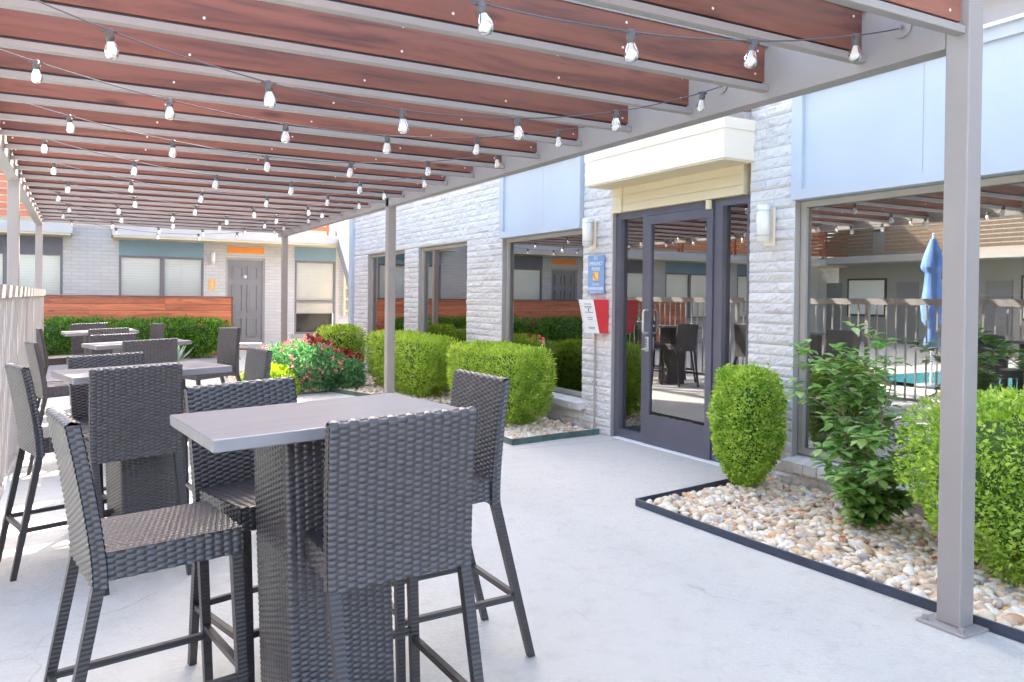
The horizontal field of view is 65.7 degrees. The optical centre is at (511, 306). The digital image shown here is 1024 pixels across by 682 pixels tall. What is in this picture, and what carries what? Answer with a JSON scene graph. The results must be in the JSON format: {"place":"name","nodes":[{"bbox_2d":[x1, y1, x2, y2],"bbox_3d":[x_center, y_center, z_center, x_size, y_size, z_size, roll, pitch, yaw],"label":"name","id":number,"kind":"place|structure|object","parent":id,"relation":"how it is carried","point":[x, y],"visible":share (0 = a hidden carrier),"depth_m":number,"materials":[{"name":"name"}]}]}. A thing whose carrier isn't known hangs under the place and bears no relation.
{"place":"outdoors","nodes":[
{"label":"outdoors","id":0,"kind":"place"},
{"bbox_2d":[0,313,1023,681],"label":"ground","id":1,"kind":"structure","parent":0,"point":[616,583],"depth_m":3.66,"materials":[{"name":"concrete"}]},
{"bbox_2d":[0,284,44,499],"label":"fence","id":2,"kind":"object","parent":1,"relation":"on","point":[21,314],"visible":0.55,"depth_m":6.29,"materials":[{"name":"paint"}]},
{"bbox_2d":[22,341,69,474],"bbox_3d":[-3.973,0.847,6.929,0.564,1.099,0.441,-2,1,-41],"label":"bar stool","id":3,"kind":"object","parent":1,"relation":"on","point":[44,390],"visible":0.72,"depth_m":6.72,"materials":[{"name":"wicker"}]},
{"bbox_2d":[0,363,110,581],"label":"bar stool","id":4,"kind":"object","parent":1,"relation":"on","point":[34,438],"visible":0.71,"depth_m":4.22,"materials":[{"name":"wicker"}]},
{"bbox_2d":[36,328,78,406],"bbox_3d":[-5.794,0.806,10.035,0.564,1.099,0.441,-3,4,-43],"label":"bar stool","id":5,"kind":"object","parent":1,"relation":"on","point":[48,361],"visible":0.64,"depth_m":9.82,"materials":[{"name":"wicker"}]},
{"bbox_2d":[70,322,107,355],"bbox_3d":[-5.593,0.778,10.569,0.441,1.099,0.564,-2,4,-37],"label":"bar stool","id":6,"kind":"object","parent":1,"relation":"on","point":[76,343],"visible":0.32,"depth_m":10.58,"materials":[{"name":"wicker"}]},
{"bbox_2d":[61,328,138,355],"bbox_3d":[-5.135,0.828,9.912,0.800,1.050,0.590,-2,2,-35],"label":"bar table","id":7,"kind":"object","parent":1,"relation":"on","point":[84,333],"visible":0.08,"depth_m":9.68,"materials":[{"name":"metal"}]},
{"bbox_2d":[67,352,144,503],"bbox_3d":[-2.422,0.847,4.874,0.441,1.099,0.564,-2,1,-43],"label":"bar stool","id":8,"kind":"object","parent":1,"relation":"on","point":[79,401],"visible":0.16,"depth_m":4.87,"materials":[{"name":"wicker"}]},
{"bbox_2d":[88,327,128,354],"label":"bar stool","id":9,"kind":"object","parent":1,"relation":"on","point":[107,331],"visible":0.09,"depth_m":9.48,"materials":[{"name":"wicker"}]},
{"bbox_2d":[89,333,136,354],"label":"bar stool","id":10,"kind":"object","parent":1,"relation":"on","point":[99,338],"visible":0.16,"depth_m":8.03,"materials":[{"name":"wicker"}]},
{"bbox_2d":[81,339,191,353],"bbox_3d":[-3.443,0.851,7.313,0.800,1.050,0.590,-2,1,-40],"label":"bar table","id":11,"kind":"object","parent":1,"relation":"on","point":[116,347],"visible":0.01,"depth_m":7.09,"materials":[{"name":"metal"}]},
{"bbox_2d":[83,362,191,595],"bbox_3d":[-2.014,0.850,4.185,0.441,1.099,0.564,-2,1,-41],"label":"bar stool","id":12,"kind":"object","parent":1,"relation":"on","point":[131,409],"visible":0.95,"depth_m":4.04,"materials":[{"name":"wicker"}]},
{"bbox_2d":[44,295,232,354],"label":"board wall","id":13,"kind":"structure","parent":1,"relation":"on","point":[116,306],"depth_m":17.58,"materials":[{"name":"brown wood"}]},
{"bbox_2d":[51,360,231,516],"bbox_3d":[-2.062,0.870,4.455,0.800,1.050,0.590,-2,1,-40],"label":"bar table","id":14,"kind":"object","parent":1,"relation":"on","point":[140,484],"visible":0.27,"depth_m":4.33,"materials":[{"name":"metal"}]},
{"bbox_2d":[46,355,240,381],"bbox_3d":[-7.149,1.156,15.259,4.500,0.001,5.200,0,1,-29],"label":"planting strip","id":15,"kind":"object","parent":1,"relation":"on","point":[210,358],"visible":0.2,"depth_m":15.31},
{"bbox_2d":[44,315,126,355],"bbox_3d":[-9.040,0.641,16.446,1.931,0.986,0.987,0,1,-29],"label":"hedge","id":16,"kind":"object","parent":15,"relation":"on","point":[57,342],"visible":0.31,"depth_m":16.09,"materials":[{"name":"green plant"}]},
{"bbox_2d":[120,313,233,357],"bbox_3d":[-7.390,0.648,17.349,2.484,1.022,1.040,0,1,-29],"label":"hedge","id":17,"kind":"object","parent":15,"relation":"on","point":[203,336],"visible":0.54,"depth_m":17.22,"materials":[{"name":"green plant"}]},
{"bbox_2d":[177,345,195,361],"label":"agave","id":18,"kind":"object","parent":15,"relation":"on","point":[179,357],"visible":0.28,"depth_m":15.18,"materials":[{"name":"green plant"}]},
{"bbox_2d":[43,406,247,681],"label":"bar stool","id":19,"kind":"object","parent":1,"relation":"on","point":[103,552],"visible":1,"depth_m":2.44,"materials":[{"name":"wicker"}]},
{"bbox_2d":[122,338,177,363],"bbox_3d":[-3.180,0.828,6.898,0.441,1.099,0.564,-3,2,-41],"label":"bar stool","id":20,"kind":"object","parent":1,"relation":"on","point":[165,350],"visible":0.16,"depth_m":6.77,"materials":[{"name":"wicker"}]},
{"bbox_2d":[150,323,164,338],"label":"bar stool","id":21,"kind":"object","parent":1,"relation":"on","point":[157,331],"visible":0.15,"depth_m":10.28,"materials":[{"name":"wicker"}]},
{"bbox_2d":[0,169,348,355],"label":"apartment building","id":22,"kind":"structure","parent":1,"relation":"on","point":[87,259],"depth_m":19.09,"materials":[{"name":"paint"}]},
{"bbox_2d":[0,235,62,296],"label":"window","id":23,"kind":"structure","parent":22,"relation":"in","point":[52,276],"depth_m":17.64,"materials":[{"name":"white glass"}]},
{"bbox_2d":[119,240,203,297],"bbox_3d":[-8.349,-0.585,18.900,1.930,1.970,0.290,0,1,-29],"label":"window","id":24,"kind":"structure","parent":22,"relation":"in","point":[146,268],"depth_m":18.82,"materials":[{"name":"white glass"}]},
{"bbox_2d":[209,279,214,289],"bbox_3d":[-7.317,-0.538,19.347,0.150,0.260,0.015,0,1,-29],"label":"house number","id":25,"kind":"object","parent":22,"relation":"attached to","point":[211,284],"visible":1,"depth_m":19.34,"materials":[{"name":"orange paint"}]},
{"bbox_2d":[210,252,215,265],"bbox_3d":[-7.276,-1.162,19.289,0.116,0.320,0.135,0,1,-29],"label":"wall lamp","id":26,"kind":"object","parent":22,"relation":"attached to","point":[212,257],"visible":1,"depth_m":19.24,"materials":[{"name":"white glass"}]},
{"bbox_2d":[227,246,263,253],"bbox_3d":[-6.615,-1.399,19.718,0.890,0.160,0.010,0,1,-29],"label":"door sign","id":27,"kind":"object","parent":22,"relation":"attached to","point":[248,250],"visible":1,"depth_m":19.71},
{"bbox_2d":[293,247,335,337],"bbox_3d":[-5.148,-0.377,20.652,1.150,2.350,0.290,0,1,-29],"label":"window","id":28,"kind":"structure","parent":22,"relation":"in","point":[315,268],"depth_m":20.63,"materials":[{"name":"white glass"}]},
{"bbox_2d":[182,327,240,438],"bbox_3d":[-2.953,0.774,7.937,0.564,1.099,0.441,-7,4,-43],"label":"bar stool","id":29,"kind":"object","parent":1,"relation":"on","point":[228,347],"visible":0.63,"depth_m":7.89,"materials":[{"name":"wicker"}]},
{"bbox_2d":[184,347,272,503],"bbox_3d":[-1.742,0.824,4.977,0.564,1.099,0.441,-3,2,-34],"label":"bar stool","id":30,"kind":"object","parent":1,"relation":"on","point":[258,363],"visible":0.3,"depth_m":4.99,"materials":[{"name":"wicker"}]},
{"bbox_2d":[184,376,296,681],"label":"bar stool","id":31,"kind":"object","parent":1,"relation":"on","point":[224,482],"visible":0.42,"depth_m":3.02,"materials":[{"name":"wicker"}]},
{"bbox_2d":[170,393,458,681],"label":"bar table","id":32,"kind":"object","parent":1,"relation":"on","point":[286,441],"visible":0.66,"depth_m":2.44,"materials":[{"name":"wicker"}]},
{"bbox_2d":[225,369,451,404],"bbox_3d":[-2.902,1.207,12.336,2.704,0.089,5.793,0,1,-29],"label":"gravel","id":33,"kind":"structure","parent":1,"relation":"on","point":[370,386],"depth_m":11.48,"materials":[{"name":"beige gravel"}]},
{"bbox_2d":[240,363,300,394],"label":"lime plant","id":34,"kind":"object","parent":33,"relation":"on","point":[276,371],"visible":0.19,"depth_m":11.08,"materials":[{"name":"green plant"}]},
{"bbox_2d":[263,336,351,391],"bbox_3d":[-3.167,0.849,11.947,1.403,0.826,1.828,0,1,-29],"label":"lantana bush","id":35,"kind":"object","parent":33,"relation":"on","point":[289,352],"visible":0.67,"depth_m":11.52,"materials":[{"name":"green plant"}]},
{"bbox_2d":[301,332,334,361],"bbox_3d":[-3.106,0.823,12.659,0.574,0.822,0.644,0,1,-29],"label":"coleus","id":36,"kind":"object","parent":33,"relation":"on","point":[315,340],"visible":0.22,"depth_m":12.63,"materials":[{"name":"red plant"}]},
{"bbox_2d":[311,351,367,388],"bbox_3d":[-2.613,0.976,11.993,0.829,0.610,1.013,0,1,-29],"label":"lantana bush","id":37,"kind":"object","parent":33,"relation":"on","point":[355,374],"visible":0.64,"depth_m":11.73,"materials":[{"name":"green plant"}]},
{"bbox_2d":[313,323,366,371],"bbox_3d":[-2.986,0.787,13.769,0.842,1.025,0.961,0,1,-29],"label":"thuja hedge","id":38,"kind":"object","parent":33,"relation":"on","point":[353,341],"visible":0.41,"depth_m":13.52,"materials":[{"name":"green plant"}]},
{"bbox_2d":[335,345,363,376],"bbox_3d":[-2.670,0.925,12.596,0.603,0.629,0.602,0,1,-29],"label":"coleus","id":39,"kind":"object","parent":33,"relation":"on","point":[347,353],"visible":0.12,"depth_m":12.52,"materials":[{"name":"red plant"}]},
{"bbox_2d":[364,328,458,397],"bbox_3d":[-1.510,0.814,11.549,0.771,0.996,2.459,0,1,-29],"label":"thuja hedge","id":40,"kind":"object","parent":33,"relation":"on","point":[421,363],"visible":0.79,"depth_m":10.84,"materials":[{"name":"green plant"}]},
{"bbox_2d":[445,337,557,425],"bbox_3d":[-0.161,0.844,9.026,0.776,1.011,1.796,0,1,-29],"label":"thuja hedge","id":41,"kind":"object","parent":33,"relation":"on","point":[528,395],"visible":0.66,"depth_m":8.47,"materials":[{"name":"green plant"}]},
{"bbox_2d":[335,221,348,286],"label":"staircase","id":42,"kind":"structure","parent":1,"relation":"on","point":[341,231],"depth_m":18.88,"materials":[{"name":"white paint"}]},
{"bbox_2d":[343,272,347,314],"bbox_3d":[-3.765,-0.662,21.178,1.500,1.800,0.045,0,1,-29],"label":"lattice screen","id":43,"kind":"object","parent":42,"relation":"attached to","point":[344,292],"visible":0.14,"depth_m":20.82,"materials":[{"name":"beige"}]},
{"bbox_2d":[304,406,483,681],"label":"bar stool","id":44,"kind":"object","parent":1,"relation":"on","point":[398,495],"visible":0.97,"depth_m":2.24,"materials":[{"name":"wicker"}]},
{"bbox_2d":[391,369,534,681],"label":"bar stool","id":45,"kind":"object","parent":1,"relation":"on","point":[485,395],"visible":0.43,"depth_m":3.04,"materials":[{"name":"wicker"}]},
{"bbox_2d":[329,388,598,444],"bbox_3d":[-1.018,1.261,9.842,1.127,0.071,4.913,0,1,-37],"label":"garden edging","id":46,"kind":"object","parent":1,"relation":"on","point":[532,439],"visible":0.51,"depth_m":7.94,"materials":[{"name":"black metal"}]},
{"bbox_2d":[0,0,988,638],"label":"pergola","id":47,"kind":"object","parent":1,"relation":"on","point":[436,56],"visible":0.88,"depth_m":4.31,"materials":[{"name":"paint"}]},
{"bbox_2d":[40,212,276,240],"bbox_3d":[-5.481,-1.288,12.939,3.818,0.415,0.090,0,1,-29],"label":"string light","id":48,"kind":"object","parent":47,"relation":"hanging from","point":[157,236],"visible":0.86,"depth_m":12.79,"materials":[{"name":"glass"}]},
{"bbox_2d":[52,208,291,236],"bbox_3d":[-4.905,-1.268,11.887,3.818,0.421,0.091,0,1,-29],"label":"string light","id":49,"kind":"object","parent":47,"relation":"hanging from","point":[158,228],"visible":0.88,"depth_m":11.70,"materials":[{"name":"glass"}]},
{"bbox_2d":[45,198,312,230],"bbox_3d":[-4.330,-1.254,10.834,3.818,0.414,0.092,0,1,-29],"label":"string light","id":50,"kind":"object","parent":47,"relation":"hanging from","point":[69,210],"visible":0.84,"depth_m":10.69,"materials":[{"name":"glass"}]},
{"bbox_2d":[27,186,339,224],"bbox_3d":[-3.779,-1.233,9.825,3.818,0.423,0.090,0,1,-29],"label":"string light","id":51,"kind":"object","parent":47,"relation":"hanging from","point":[118,211],"visible":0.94,"depth_m":9.64,"materials":[{"name":"glass"}]},
{"bbox_2d":[20,170,367,217],"bbox_3d":[-3.218,-1.211,8.798,3.818,0.434,0.090,0,1,-29],"label":"string light","id":52,"kind":"object","parent":47,"relation":"hanging from","point":[194,212],"visible":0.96,"depth_m":8.66,"materials":[{"name":"glass"}]},
{"bbox_2d":[11,149,386,206],"bbox_3d":[-2.652,-1.200,7.763,3.818,0.421,0.090,0,1,-29],"label":"string light","id":53,"kind":"object","parent":47,"relation":"hanging from","point":[53,171],"visible":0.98,"depth_m":7.58,"materials":[{"name":"glass"}]},
{"bbox_2d":[40,139,427,194],"bbox_3d":[-2.076,-1.176,6.710,3.818,0.433,0.090,0,1,-29],"label":"string light","id":54,"kind":"object","parent":47,"relation":"hanging from","point":[44,149],"visible":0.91,"depth_m":6.50,"materials":[{"name":"glass"}]},
{"bbox_2d":[29,104,500,177],"bbox_3d":[-1.530,-1.163,5.709,3.818,0.426,0.090,0,1,-29],"label":"string light","id":55,"kind":"object","parent":47,"relation":"hanging from","point":[71,129],"visible":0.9,"depth_m":5.58,"materials":[{"name":"glass"}]},
{"bbox_2d":[0,49,583,154],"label":"string light","id":56,"kind":"object","parent":47,"relation":"hanging from","point":[36,76],"visible":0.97,"depth_m":4.50,"materials":[{"name":"glass"}]},
{"bbox_2d":[34,0,726,139],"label":"string light","id":57,"kind":"object","parent":47,"relation":"hanging from","point":[111,51],"visible":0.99,"depth_m":3.65,"materials":[{"name":"glass"}]},
{"bbox_2d":[468,0,911,68],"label":"string light","id":58,"kind":"object","parent":47,"relation":"hanging from","point":[485,26],"visible":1,"depth_m":2.97,"materials":[{"name":"glass"}]},
{"bbox_2d":[354,0,1023,519],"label":"clubhouse","id":59,"kind":"structure","parent":1,"relation":"on","point":[844,180],"depth_m":7.50,"materials":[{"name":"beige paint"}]},
{"bbox_2d":[348,218,354,333],"bbox_3d":[-3.214,-0.459,15.707,0.180,3.280,0.140,0,1,-29],"label":"downspout","id":60,"kind":"object","parent":59,"relation":"attached to","point":[351,272],"visible":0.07,"depth_m":15.66,"materials":[{"name":"blue paint"}]},
{"bbox_2d":[370,251,404,344],"bbox_3d":[-2.183,-0.084,14.146,0.065,1.745,1.910,0,1,-29],"label":"window","id":61,"kind":"structure","parent":59,"relation":"in","point":[377,314],"depth_m":14.49,"materials":[{"name":"clear glass"}]},
{"bbox_2d":[421,243,467,359],"bbox_3d":[-0.995,-0.018,11.970,0.065,1.805,1.810,0,1,-29],"label":"window","id":62,"kind":"structure","parent":59,"relation":"in","point":[444,268],"depth_m":12.01,"materials":[{"name":"clear glass"}]},
{"bbox_2d":[505,230,583,396],"bbox_3d":[0.394,0.061,9.429,0.065,1.830,1.857,0,1,-29],"label":"window","id":63,"kind":"structure","parent":59,"relation":"in","point":[544,273],"depth_m":9.32,"materials":[{"name":"clear glass"}]},
{"bbox_2d":[582,218,596,249],"bbox_3d":[0.801,-0.763,8.334,0.135,0.320,0.116,0,1,-29],"label":"wall lamp","id":64,"kind":"object","parent":59,"relation":"attached to","point":[589,233],"visible":1,"depth_m":8.29,"materials":[{"name":"white glass"}]},
{"bbox_2d":[579,300,608,333],"bbox_3d":[0.840,0.101,8.199,0.190,0.345,0.270,0,1,-29],"label":"sign","id":65,"kind":"object","parent":59,"relation":"attached to","point":[594,314],"visible":1,"depth_m":8.11,"materials":[{"name":"red plastic"}]},
{"bbox_2d":[592,333,596,428],"bbox_3d":[0.867,0.788,8.325,0.044,1.031,0.056,0,1,-29],"label":"conduit","id":66,"kind":"object","parent":59,"relation":"attached to","point":[594,378],"visible":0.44,"depth_m":8.31,"materials":[{"name":"grey metal"}]},
{"bbox_2d":[588,255,604,293],"bbox_3d":[0.878,-0.332,8.293,0.020,0.410,0.290,0,1,-29],"label":"phone sign","id":67,"kind":"object","parent":59,"relation":"attached to","point":[596,274],"visible":1,"depth_m":8.28,"materials":[{"name":"blue paint"}]},
{"bbox_2d":[642,200,714,460],"bbox_3d":[1.524,0.200,7.275,0.190,2.258,0.920,0,1,-29],"label":"door","id":68,"kind":"structure","parent":59,"relation":"in","point":[679,270],"depth_m":7.26,"materials":[{"name":"clear glass"}]},
{"bbox_2d":[756,204,775,246],"bbox_3d":[1.970,-0.633,6.194,0.135,0.320,0.116,0,1,-29],"label":"wall lamp","id":69,"kind":"object","parent":59,"relation":"attached to","point":[765,222],"visible":1,"depth_m":6.16,"materials":[{"name":"white glass"}]},
{"bbox_2d":[798,174,1023,476],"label":"window","id":70,"kind":"structure","parent":59,"relation":"in","point":[813,213],"depth_m":5.99,"materials":[{"name":"clear glass"}]},
{"bbox_2d":[445,404,588,438],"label":"gravel","id":71,"kind":"structure","parent":0,"point":[545,426],"depth_m":8.29,"materials":[{"name":"beige gravel"}]},
{"bbox_2d":[646,477,1023,630],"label":"gravel","id":72,"kind":"structure","parent":0,"point":[897,552],"depth_m":4.61,"materials":[{"name":"beige gravel"}]},
{"bbox_2d":[705,361,789,486],"bbox_3d":[1.748,0.872,5.868,0.527,0.948,0.545,0,1,-29],"label":"boxwood shrub","id":73,"kind":"object","parent":72,"relation":"on","point":[748,425],"visible":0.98,"depth_m":5.72,"materials":[{"name":"green plant"}]},
{"bbox_2d":[635,479,1023,643],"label":"garden edging","id":74,"kind":"object","parent":72,"relation":"on","point":[1006,631],"visible":0.69,"depth_m":4.17,"materials":[{"name":"metal"}]},
{"bbox_2d":[779,321,939,528],"bbox_3d":[2.053,0.720,4.888,0.764,1.258,1.031,0,1,-29],"label":"camellia","id":75,"kind":"object","parent":72,"relation":"on","point":[864,503],"visible":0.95,"depth_m":4.78,"materials":[{"name":"green plant"}]},
{"bbox_2d":[892,384,1023,586],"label":"boxwood hedge","id":76,"kind":"object","parent":72,"relation":"on","point":[999,500],"visible":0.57,"depth_m":3.88,"materials":[{"name":"green plant"}]}
]}

